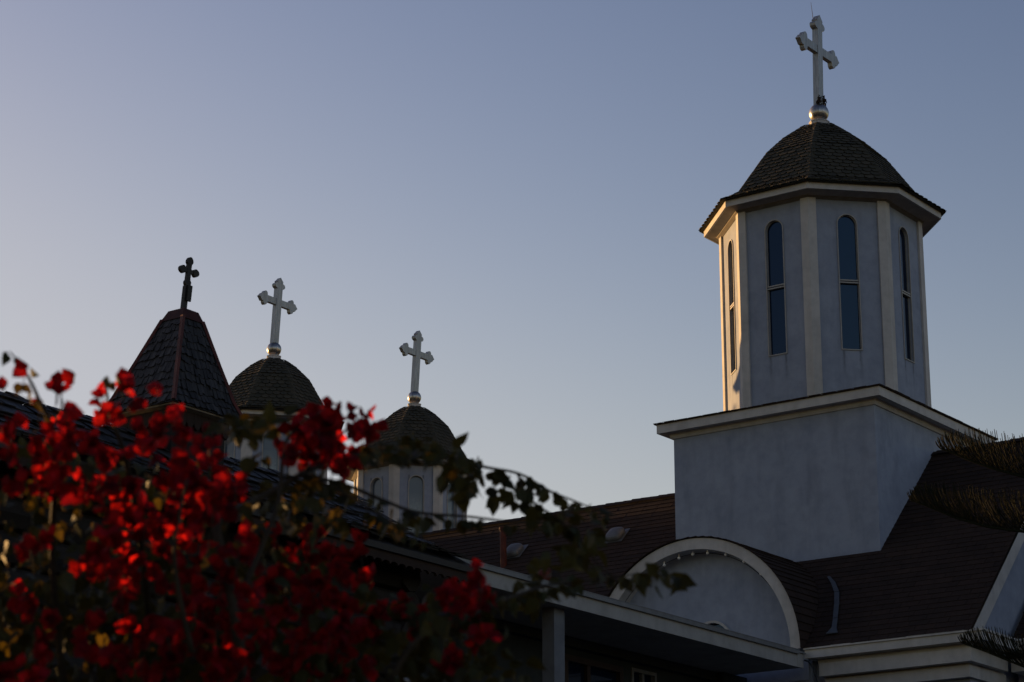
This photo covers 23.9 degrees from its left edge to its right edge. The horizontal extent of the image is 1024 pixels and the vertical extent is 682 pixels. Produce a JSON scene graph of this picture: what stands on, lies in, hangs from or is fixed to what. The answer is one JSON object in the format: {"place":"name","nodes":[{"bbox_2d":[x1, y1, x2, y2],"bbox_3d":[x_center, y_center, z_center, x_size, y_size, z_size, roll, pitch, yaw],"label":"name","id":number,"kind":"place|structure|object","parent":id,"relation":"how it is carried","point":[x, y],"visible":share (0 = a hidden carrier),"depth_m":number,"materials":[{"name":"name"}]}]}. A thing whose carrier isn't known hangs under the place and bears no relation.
{"place":"outdoors","nodes":[
{"label":"outdoors","id":0,"kind":"place"},
{"bbox_2d":[0,257,482,681],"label":"wooden chapel","id":1,"kind":"structure","parent":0,"point":[177,358],"depth_m":22.84,"materials":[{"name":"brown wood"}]},
{"bbox_2d":[0,0,1023,522],"label":"sky","id":2,"kind":"structure","parent":0,"point":[527,188],"materials":[{"name":"blue"}]},
{"bbox_2d":[419,437,1023,681],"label":"church","id":3,"kind":"structure","parent":0,"point":[918,594],"depth_m":39.46,"materials":[{"name":"brown tile"}]},
{"bbox_2d":[224,278,344,482],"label":"octagonal tower","id":4,"kind":"structure","parent":3,"relation":"on","point":[276,380],"depth_m":48.26,"materials":[{"name":"grey tile"}]},
{"bbox_2d":[224,436,234,466],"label":"window","id":5,"kind":"structure","parent":4,"relation":"in","point":[229,449],"depth_m":47.85,"materials":[{"name":"grey glass"}]},
{"bbox_2d":[261,432,279,470],"bbox_3d":[-4.753,2.746,47.429,0.348,2.028,0.076,3,-17,-9],"label":"window","id":6,"kind":"structure","parent":4,"relation":"in","point":[268,449],"depth_m":47.62,"materials":[{"name":"grey glass"}]},
{"bbox_2d":[347,330,480,532],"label":"octagonal tower","id":7,"kind":"structure","parent":3,"relation":"on","point":[413,487],"depth_m":51.55,"materials":[{"name":"white paint"}]},
{"bbox_2d":[370,477,382,513],"bbox_3d":[-2.865,3.874,51.158,0.348,2.028,0.076,-12,-20,34],"label":"window","id":8,"kind":"structure","parent":7,"relation":"in","point":[377,485],"depth_m":51.41,"materials":[{"name":"grey glass"}]},
{"bbox_2d":[408,475,423,532],"bbox_3d":[-2.031,3.816,50.967,0.348,2.028,0.076,3,-17,-9],"label":"window","id":9,"kind":"structure","parent":7,"relation":"in","point":[415,483],"depth_m":51.16,"materials":[{"name":"grey glass"}]},
{"bbox_2d":[447,483,456,527],"bbox_3d":[-1.300,3.945,51.396,0.076,2.028,0.348,-12,-20,34],"label":"window","id":10,"kind":"structure","parent":7,"relation":"in","point":[450,504],"depth_m":51.56,"materials":[{"name":"grey glass"}]},
{"bbox_2d":[625,550,772,601],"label":"string lights","id":11,"kind":"object","parent":3,"relation":"hanging from","point":[692,554],"visible":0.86,"depth_m":40.06},
{"bbox_2d":[705,621,728,629],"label":"arched window","id":12,"kind":"structure","parent":3,"relation":"in","point":[715,623],"depth_m":39.89,"materials":[{"name":"white glass"}]},
{"bbox_2d":[654,6,996,561],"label":"octagonal tower","id":13,"kind":"structure","parent":3,"relation":"on","point":[821,432],"depth_m":42.74,"materials":[{"name":"white paint"}]},
{"bbox_2d":[727,240,736,374],"bbox_3d":[4.046,-0.643,44.169,0.076,2.538,0.384,3,-17,-9],"label":"window","id":14,"kind":"structure","parent":13,"relation":"in","point":[731,307],"depth_m":44.23,"materials":[{"name":"blue glass"}]},
{"bbox_2d":[764,219,787,356],"bbox_3d":[4.718,-0.960,43.120,0.384,2.538,0.076,-12,-20,34],"label":"window","id":15,"kind":"structure","parent":13,"relation":"in","point":[774,253],"depth_m":43.14,"materials":[{"name":"blue glass"}]},
{"bbox_2d":[836,214,862,350],"bbox_3d":[5.968,-1.047,42.833,0.384,2.538,0.076,3,-17,-9],"label":"window","id":16,"kind":"structure","parent":13,"relation":"in","point":[847,229],"depth_m":42.83,"materials":[{"name":"blue glass"}]},
{"bbox_2d":[898,226,914,363],"bbox_3d":[7.065,-0.852,43.476,0.076,2.538,0.384,-12,-20,34],"label":"window","id":17,"kind":"structure","parent":13,"relation":"in","point":[905,295],"depth_m":43.52,"materials":[{"name":"blue glass"}]},
{"label":"ground","id":18,"kind":"structure","parent":0,"visible":0},
{"bbox_2d":[0,351,697,681],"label":"bougainvillea bush","id":19,"kind":"object","parent":18,"relation":"on","point":[201,655],"visible":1,"depth_m":4.83,"materials":[{"name":"red plant"}]},
{"bbox_2d":[414,556,805,681],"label":"porch wing","id":20,"kind":"structure","parent":18,"relation":"on","point":[590,637],"depth_m":35.60,"materials":[{"name":"white paint"}]},
{"bbox_2d":[565,654,623,681],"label":"window","id":21,"kind":"structure","parent":20,"relation":"in","point":[577,669],"depth_m":36.07,"materials":[{"name":"black glass"}]},
{"bbox_2d":[631,667,656,681],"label":"window","id":22,"kind":"structure","parent":20,"relation":"in","point":[637,675],"depth_m":37.24,"materials":[{"name":"black glass"}]},
{"bbox_2d":[804,659,817,681],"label":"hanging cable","id":23,"kind":"object","parent":20,"relation":"hanging from","point":[812,668],"visible":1,"depth_m":38.22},
{"bbox_2d":[907,427,1023,667],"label":"conifer tree","id":24,"kind":"object","parent":18,"relation":"on","point":[972,519],"visible":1,"depth_m":23.00,"materials":[{"name":"green plant"}]}
]}

